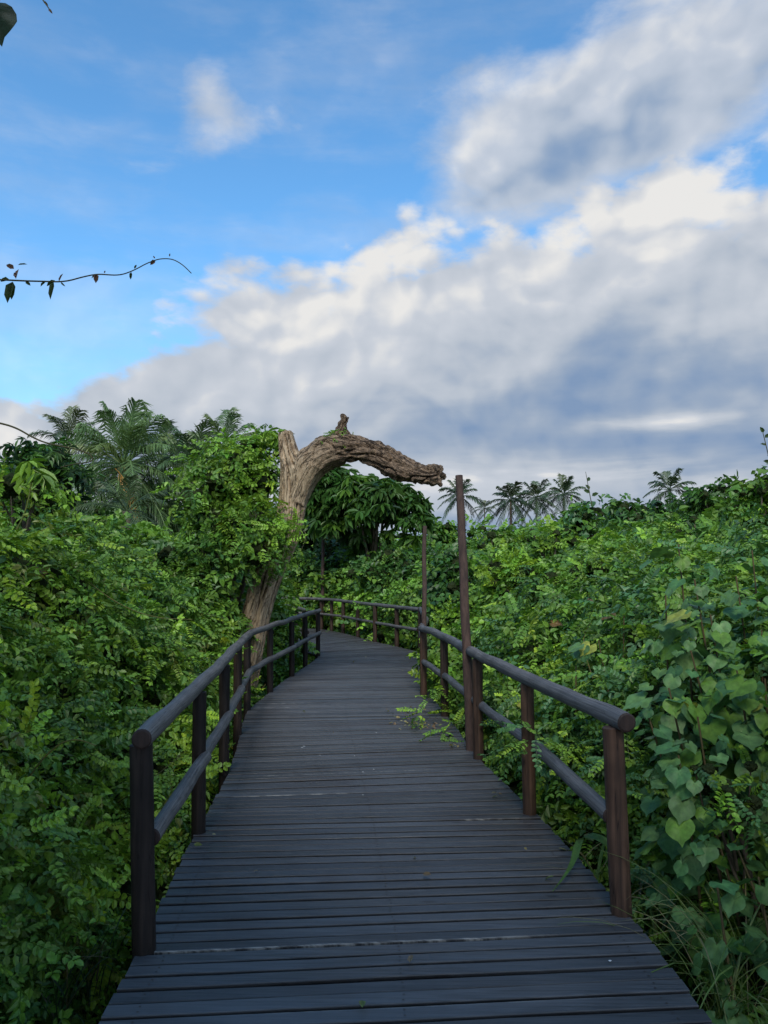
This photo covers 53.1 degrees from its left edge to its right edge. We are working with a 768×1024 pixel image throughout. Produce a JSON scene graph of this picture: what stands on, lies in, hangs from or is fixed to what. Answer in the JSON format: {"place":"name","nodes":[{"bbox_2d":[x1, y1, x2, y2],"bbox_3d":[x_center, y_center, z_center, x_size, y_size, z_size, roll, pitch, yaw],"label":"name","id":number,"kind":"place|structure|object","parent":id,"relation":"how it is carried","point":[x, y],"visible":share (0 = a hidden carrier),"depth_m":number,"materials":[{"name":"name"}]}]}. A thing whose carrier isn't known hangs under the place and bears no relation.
{"place":"outdoors","nodes":[
{"label":"outdoors","id":0,"kind":"place"},
{"bbox_2d":[0,3,16,45],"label":"hanging leaf","id":1,"kind":"object","parent":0,"point":[8,17],"visible":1,"depth_m":2.12,"materials":[{"name":"green plant"}]},
{"bbox_2d":[0,254,190,302],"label":"vine twig","id":2,"kind":"object","parent":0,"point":[9,292],"visible":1,"depth_m":2.68,"materials":[{"name":"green plant"}]},
{"bbox_2d":[89,803,211,1023],"bbox_3d":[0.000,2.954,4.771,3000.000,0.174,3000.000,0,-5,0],"label":"ground","id":3,"kind":"structure","parent":0,"point":[95,1015],"depth_m":4.46,"materials":[{"name":"green plant"}]},
{"bbox_2d":[0,457,81,532],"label":"shrub","id":4,"kind":"object","parent":3,"relation":"on","point":[41,500],"visible":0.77,"depth_m":9.02,"materials":[{"name":"green plant"}]},
{"bbox_2d":[0,436,106,523],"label":"mango tree","id":5,"kind":"object","parent":3,"relation":"on","point":[55,458],"visible":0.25,"depth_m":23.32,"materials":[{"name":"green plant"}]},
{"bbox_2d":[27,405,102,476],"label":"coconut palm","id":6,"kind":"object","parent":3,"relation":"on","point":[71,424],"visible":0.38,"depth_m":40.12,"materials":[{"name":"green plant"}]},
{"bbox_2d":[70,474,170,535],"bbox_3d":[-7.755,1.806,22.999,3.038,5.975,3.190,0,-5,0],"label":"coconut palm","id":7,"kind":"object","parent":3,"relation":"on","point":[131,481],"visible":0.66,"depth_m":22.93,"materials":[{"name":"green plant"}]},
{"bbox_2d":[60,397,190,539],"bbox_3d":[-10.369,0.481,30.151,6.662,9.810,6.306,0,-5,0],"label":"coconut palm","id":8,"kind":"object","parent":3,"relation":"on","point":[131,442],"visible":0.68,"depth_m":29.72,"materials":[{"name":"green plant"}]},
{"bbox_2d":[0,483,257,1023],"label":"vine thicket","id":9,"kind":"object","parent":3,"relation":"on","point":[82,658],"visible":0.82,"depth_m":4.92,"materials":[{"name":"green plant"}]},
{"bbox_2d":[11,458,57,529],"bbox_3d":[-3.461,-0.070,7.590,0.505,0.938,0.391,0,-5,0],"label":"leafy sprout","id":10,"kind":"object","parent":9,"relation":"on","point":[29,474],"visible":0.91,"depth_m":7.53,"materials":[{"name":"green plant"}]},
{"bbox_2d":[0,422,92,467],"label":"vine twig","id":11,"kind":"object","parent":9,"relation":"attached to","point":[50,443],"visible":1,"depth_m":4.24,"materials":[{"name":"brown plant"}]},
{"bbox_2d":[13,739,95,799],"bbox_3d":[-1.634,1.278,3.807,0.408,0.297,0.009,0,-5,0],"label":"vine tendril","id":12,"kind":"object","parent":9,"relation":"on","point":[43,758],"visible":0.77,"depth_m":3.81,"materials":[{"name":"green plant"}]},
{"bbox_2d":[22,881,130,1023],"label":"grass clump","id":13,"kind":"object","parent":9,"relation":"on","point":[88,989],"visible":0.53,"depth_m":3.56,"materials":[{"name":"green plant"}]},
{"bbox_2d":[58,551,191,619],"bbox_3d":[-2.087,0.585,6.173,1.099,0.559,0.009,0,-5,0],"label":"vine tendril","id":14,"kind":"object","parent":9,"relation":"attached to","point":[121,604],"visible":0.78,"depth_m":6.16,"materials":[{"name":"green plant"}]},
{"bbox_2d":[96,755,191,807],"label":"trailing vine","id":15,"kind":"object","parent":9,"relation":"on","point":[123,795],"visible":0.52,"depth_m":5.13,"materials":[{"name":"green plant"}]},
{"bbox_2d":[57,451,203,527],"bbox_3d":[-9.726,1.095,29.913,5.896,8.023,14.054,0,-5,0],"label":"scrub tree","id":16,"kind":"object","parent":3,"relation":"on","point":[100,512],"visible":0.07,"depth_m":23.99,"materials":[{"name":"green plant"}]},
{"bbox_2d":[0,499,319,712],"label":"vine thicket","id":17,"kind":"object","parent":3,"relation":"on","point":[281,610],"visible":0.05,"depth_m":12.71,"materials":[{"name":"green plant"}]},
{"bbox_2d":[135,419,187,472],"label":"coconut palm","id":18,"kind":"object","parent":3,"relation":"on","point":[171,423],"visible":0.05,"depth_m":40.05,"materials":[{"name":"green plant"}]},
{"bbox_2d":[141,420,222,508],"bbox_3d":[-7.468,0.952,30.379,4.011,8.897,4.438,3,-6,-33],"label":"coconut palm","id":19,"kind":"object","parent":3,"relation":"on","point":[192,434],"visible":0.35,"depth_m":29.82,"materials":[{"name":"green plant"}]},
{"bbox_2d":[139,424,302,638],"bbox_3d":[-2.382,1.002,11.503,2.346,5.051,2.986,0,-5,0],"label":"creeper tree","id":20,"kind":"object","parent":3,"relation":"on","point":[221,504],"visible":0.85,"depth_m":11.01,"materials":[{"name":"green plant"}]},
{"bbox_2d":[261,427,279,457],"bbox_3d":[-1.770,-0.867,12.177,0.523,0.964,0.439,0,-5,0],"label":"leafy sprout","id":21,"kind":"object","parent":20,"relation":"attached to","point":[275,438],"visible":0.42,"depth_m":12.11,"materials":[{"name":"green plant"}]},
{"bbox_2d":[182,407,279,465],"bbox_3d":[-7.840,0.305,38.218,5.213,11.489,5.014,0,-5,0],"label":"coconut palm","id":22,"kind":"object","parent":3,"relation":"on","point":[230,415],"visible":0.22,"depth_m":38.44,"materials":[{"name":"green plant"}]},
{"bbox_2d":[321,538,324,629],"bbox_3d":[-1.915,2.653,23.762,0.143,3.735,0.118,0,-5,0],"label":"wooden pole","id":23,"kind":"object","parent":3,"relation":"on","point":[322,561],"visible":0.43,"depth_m":23.80,"materials":[{"name":"brown wood"}]},
{"bbox_2d":[289,516,379,576],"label":"shade tree","id":24,"kind":"object","parent":3,"relation":"on","point":[332,545],"visible":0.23,"depth_m":25.89,"materials":[{"name":"green plant"}]},
{"bbox_2d":[237,413,446,694],"bbox_3d":[-0.761,0.765,11.308,3.374,4.571,0.683,0,-5,4],"label":"dead tree","id":25,"kind":"object","parent":3,"relation":"on","point":[304,470],"visible":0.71,"depth_m":11.27,"materials":[{"name":"brown wood"}]},
{"bbox_2d":[229,507,308,584],"bbox_3d":[-1.576,0.467,10.948,1.068,1.147,1.032,0,-5,0],"label":"climbing vine","id":26,"kind":"object","parent":25,"relation":"attached to","point":[276,530],"visible":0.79,"depth_m":10.78,"materials":[{"name":"green plant"}]},
{"bbox_2d":[316,427,353,443],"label":"creeper tuft","id":27,"kind":"object","parent":25,"relation":"on","point":[330,432],"visible":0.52,"depth_m":11.39,"materials":[{"name":"green plant"}]},
{"bbox_2d":[284,538,443,599],"bbox_3d":[-0.919,2.743,24.053,3.637,3.678,7.994,4,-6,-37],"label":"shrub","id":28,"kind":"object","parent":3,"relation":"on","point":[367,571],"visible":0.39,"depth_m":21.59,"materials":[{"name":"green plant"}]},
{"bbox_2d":[304,464,437,569],"bbox_3d":[-0.645,1.510,23.021,4.454,6.004,3.233,0,-5,0],"label":"broadleaf tree","id":29,"kind":"object","parent":3,"relation":"on","point":[344,503],"visible":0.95,"depth_m":22.51,"materials":[{"name":"green plant"}]},
{"bbox_2d":[76,489,686,550],"bbox_3d":[-0.157,5.041,51.278,84.487,15.360,53.727,0,-5,0],"label":"wood","id":30,"kind":"object","parent":3,"relation":"on","point":[615,521],"depth_m":31.60,"materials":[{"name":"green plant"}]},
{"bbox_2d":[99,629,713,1023],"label":"boardwalk","id":31,"kind":"structure","parent":3,"relation":"on","point":[337,906],"depth_m":3.85,"materials":[{"name":"grey wood"}]},
{"bbox_2d":[129,609,321,960],"bbox_3d":[-1.402,2.186,9.359,0.596,1.511,12.288,0,-5,-1],"label":"wooden railing","id":32,"kind":"object","parent":31,"relation":"attached to","point":[147,830],"visible":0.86,"depth_m":4.39,"materials":[{"name":"brown wood"}]},
{"bbox_2d":[285,604,309,652],"bbox_3d":[-3.885,3.067,19.844,1.890,1.494,9.704,4,-6,-39],"label":"wooden railing","id":33,"kind":"object","parent":31,"relation":"attached to","point":[303,610],"visible":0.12,"depth_m":16.13,"materials":[{"name":"brown wood"}]},
{"bbox_2d":[281,597,418,646],"bbox_3d":[-2.601,3.232,21.928,2.915,1.511,12.984,4,-6,-43],"label":"wooden railing","id":34,"kind":"object","parent":31,"relation":"attached to","point":[396,625],"visible":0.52,"depth_m":19.69,"materials":[{"name":"brown wood"}]},
{"bbox_2d":[177,661,569,1006],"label":"leaf litter","id":35,"kind":"object","parent":31,"relation":"on","point":[409,959],"visible":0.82,"depth_m":4.62,"materials":[{"name":"plant"}]},
{"bbox_2d":[396,679,464,728],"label":"trailing vine","id":36,"kind":"object","parent":31,"relation":"on","point":[450,687],"visible":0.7,"depth_m":8.55,"materials":[{"name":"green plant"}]},
{"bbox_2d":[419,708,492,741],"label":"trailing vine","id":37,"kind":"object","parent":31,"relation":"on","point":[462,710],"visible":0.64,"depth_m":7.77,"materials":[{"name":"green plant"}]},
{"bbox_2d":[418,607,635,918],"bbox_3d":[0.738,2.228,9.915,0.543,1.517,12.727,0,-5,-2],"label":"wooden railing","id":38,"kind":"object","parent":31,"relation":"attached to","point":[610,810],"visible":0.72,"depth_m":4.48,"materials":[{"name":"brown wood"}]},
{"bbox_2d":[422,526,426,634],"bbox_3d":[0.548,1.734,10.492,0.092,3.097,0.082,0,-5,0],"label":"wooden pole","id":39,"kind":"object","parent":38,"relation":"attached to","point":[424,588],"visible":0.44,"depth_m":10.54,"materials":[{"name":"brown wood"}]},
{"bbox_2d":[455,475,472,750],"bbox_3d":[0.781,1.282,7.168,0.205,3.280,0.102,0,-5,0],"label":"wooden pole","id":40,"kind":"object","parent":38,"relation":"attached to","point":[465,623],"visible":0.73,"depth_m":7.16,"materials":[{"name":"brown wood"}]},
{"bbox_2d":[488,720,604,783],"bbox_3d":[1.204,1.769,5.325,1.595,0.695,0.698,5,-7,-44],"label":"trailing vine","id":41,"kind":"object","parent":38,"relation":"attached to","point":[568,755],"visible":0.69,"depth_m":5.12,"materials":[{"name":"green plant"}]},
{"bbox_2d":[563,723,668,799],"bbox_3d":[1.593,1.540,4.833,1.259,0.420,0.731,5,-7,-45],"label":"trailing vine","id":42,"kind":"object","parent":38,"relation":"attached to","point":[597,763],"visible":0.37,"depth_m":4.63,"materials":[{"name":"green plant"}]},
{"bbox_2d":[553,833,606,890],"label":"leaf","id":43,"kind":"object","parent":31,"relation":"on","point":[602,839],"visible":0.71,"depth_m":4.12,"materials":[{"name":"green plant"}]},
{"bbox_2d":[542,831,761,998],"bbox_3d":[1.502,1.976,3.955,1.351,0.720,1.535,3,-5,-29],"label":"grass clump","id":44,"kind":"object","parent":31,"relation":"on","point":[679,923],"visible":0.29,"depth_m":3.80,"materials":[{"name":"green plant"}]},
{"bbox_2d":[420,516,467,547],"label":"rounded tree","id":45,"kind":"object","parent":3,"relation":"on","point":[442,532],"visible":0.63,"depth_m":25.58,"materials":[{"name":"green plant"}]},
{"bbox_2d":[416,542,488,626],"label":"shrub","id":46,"kind":"object","parent":3,"relation":"on","point":[441,587],"visible":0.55,"depth_m":13.06,"materials":[{"name":"green plant"}]},
{"bbox_2d":[438,478,484,525],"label":"coconut palm","id":47,"kind":"object","parent":3,"relation":"on","point":[453,490],"visible":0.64,"depth_m":135.45,"materials":[{"name":"green plant"}]},
{"bbox_2d":[471,500,495,524],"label":"coconut palm","id":48,"kind":"object","parent":3,"relation":"on","point":[483,508],"visible":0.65,"depth_m":200.59,"materials":[{"name":"green plant"}]},
{"bbox_2d":[455,514,538,552],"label":"bush","id":49,"kind":"object","parent":3,"relation":"on","point":[507,536],"visible":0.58,"depth_m":21.84,"materials":[{"name":"green plant"}]},
{"bbox_2d":[480,481,537,529],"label":"coconut palm","id":50,"kind":"object","parent":3,"relation":"on","point":[508,492],"visible":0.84,"depth_m":124.76,"materials":[{"name":"green plant"}]},
{"bbox_2d":[280,508,767,724],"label":"vine thicket","id":51,"kind":"object","parent":3,"relation":"on","point":[410,587],"visible":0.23,"depth_m":13.55,"materials":[{"name":"green plant"}]},
{"bbox_2d":[472,545,585,604],"bbox_3d":[2.056,1.966,10.888,1.280,3.028,2.392,2,-5,-26],"label":"shrub","id":52,"kind":"object","parent":3,"relation":"on","point":[496,567],"visible":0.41,"depth_m":11.09,"materials":[{"name":"green plant"}]},
{"bbox_2d":[510,479,560,527],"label":"coconut palm","id":53,"kind":"object","parent":3,"relation":"on","point":[536,501],"visible":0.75,"depth_m":124.98,"materials":[{"name":"green plant"}]},
{"bbox_2d":[512,514,602,562],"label":"rounded tree","id":54,"kind":"object","parent":3,"relation":"on","point":[553,538],"visible":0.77,"depth_m":14.82,"materials":[{"name":"green plant"}]},
{"bbox_2d":[540,473,585,519],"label":"coconut palm","id":55,"kind":"object","parent":3,"relation":"on","point":[565,485],"visible":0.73,"depth_m":130.35,"materials":[{"name":"green plant"}]},
{"bbox_2d":[550,495,616,549],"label":"vine pillar","id":56,"kind":"structure","parent":3,"relation":"on","point":[577,517],"depth_m":15.95,"materials":[{"name":"green plant"}]},
{"bbox_2d":[584,475,597,505],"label":"vine shoot","id":57,"kind":"object","parent":56,"relation":"attached to","point":[587,490],"visible":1,"depth_m":15.59,"materials":[{"name":"green plant"}]},
{"bbox_2d":[431,501,767,1023],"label":"vine thicket","id":58,"kind":"object","parent":3,"relation":"on","point":[545,654],"visible":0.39,"depth_m":6.01,"materials":[{"name":"green plant"}]},
{"bbox_2d":[483,664,523,712],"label":"trailing vine","id":59,"kind":"object","parent":58,"relation":"on","point":[490,670],"visible":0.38,"depth_m":7.34,"materials":[{"name":"green plant"}]},
{"bbox_2d":[536,614,639,802],"bbox_3d":[1.845,1.847,5.849,1.115,2.097,1.098,4,-6,-39],"label":"broad leaf plant","id":60,"kind":"object","parent":58,"relation":"on","point":[581,650],"visible":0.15,"depth_m":5.85,"materials":[{"name":"green plant"}]},
{"bbox_2d":[549,828,673,943],"bbox_3d":[1.329,2.078,4.374,0.639,0.390,1.141,0,-5,0],"label":"grass clump","id":61,"kind":"object","parent":58,"relation":"on","point":[654,913],"visible":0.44,"depth_m":4.48,"materials":[{"name":"green plant"}]},
{"bbox_2d":[600,683,767,1013],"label":"broad leaf plant","id":62,"kind":"object","parent":58,"relation":"on","point":[683,830],"visible":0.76,"depth_m":3.88,"materials":[{"name":"green plant"}]},
{"bbox_2d":[622,544,767,899],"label":"broad leaf plant","id":63,"kind":"object","parent":58,"relation":"on","point":[672,627],"visible":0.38,"depth_m":4.53,"materials":[{"name":"green plant"}]},
{"bbox_2d":[695,550,767,887],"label":"broad leaf plant","id":64,"kind":"object","parent":58,"relation":"on","point":[739,690],"visible":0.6,"depth_m":4.09,"materials":[{"name":"green plant"}]},
{"bbox_2d":[558,535,645,591],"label":"shrub","id":65,"kind":"object","parent":3,"relation":"on","point":[592,565],"visible":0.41,"depth_m":9.80,"materials":[{"name":"green plant"}]},
{"bbox_2d":[594,493,685,526],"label":"rounded tree","id":66,"kind":"object","parent":3,"relation":"on","point":[620,507],"visible":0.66,"depth_m":32.98,"materials":[{"name":"green plant"}]},
{"bbox_2d":[540,827,767,1023],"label":"grass clump","id":67,"kind":"object","parent":3,"relation":"on","point":[741,984],"visible":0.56,"depth_m":3.48,"materials":[{"name":"green plant"}]},
{"bbox_2d":[643,468,695,503],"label":"coconut palm","id":68,"kind":"object","parent":3,"relation":"on","point":[671,480],"visible":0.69,"depth_m":110.42,"materials":[{"name":"green plant"}]},
{"bbox_2d":[658,503,767,543],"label":"rounded tree","id":69,"kind":"object","parent":3,"relation":"on","point":[695,522],"visible":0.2,"depth_m":12.96,"materials":[{"name":"green plant"}]},
{"bbox_2d":[659,812,767,1023],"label":"broad leaf plant","id":70,"kind":"object","parent":3,"relation":"on","point":[731,901],"visible":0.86,"depth_m":3.41,"materials":[{"name":"green plant"}]},
{"bbox_2d":[659,743,767,938],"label":"ferny bush","id":71,"kind":"object","parent":3,"relation":"on","point":[750,804],"visible":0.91,"depth_m":3.78,"materials":[{"name":"green plant"}]},
{"bbox_2d":[666,471,767,527],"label":"rounded tree","id":72,"kind":"object","parent":3,"relation":"on","point":[697,500],"visible":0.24,"depth_m":26.72,"materials":[{"name":"green plant"}]},
{"bbox_2d":[711,466,767,530],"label":"airy tree","id":73,"kind":"object","parent":3,"relation":"on","point":[755,490],"visible":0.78,"depth_m":14.97,"materials":[{"name":"green plant"}]},
{"bbox_2d":[760,427,767,462],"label":"vine shoot","id":74,"kind":"object","parent":73,"relation":"on","point":[766,436],"visible":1,"depth_m":7.08,"materials":[{"name":"green plant"}]},
{"bbox_2d":[0,0,767,539],"label":"sky","id":75,"kind":"structure","parent":0,"point":[504,241],"materials":[{"name":"blue"}]}
]}

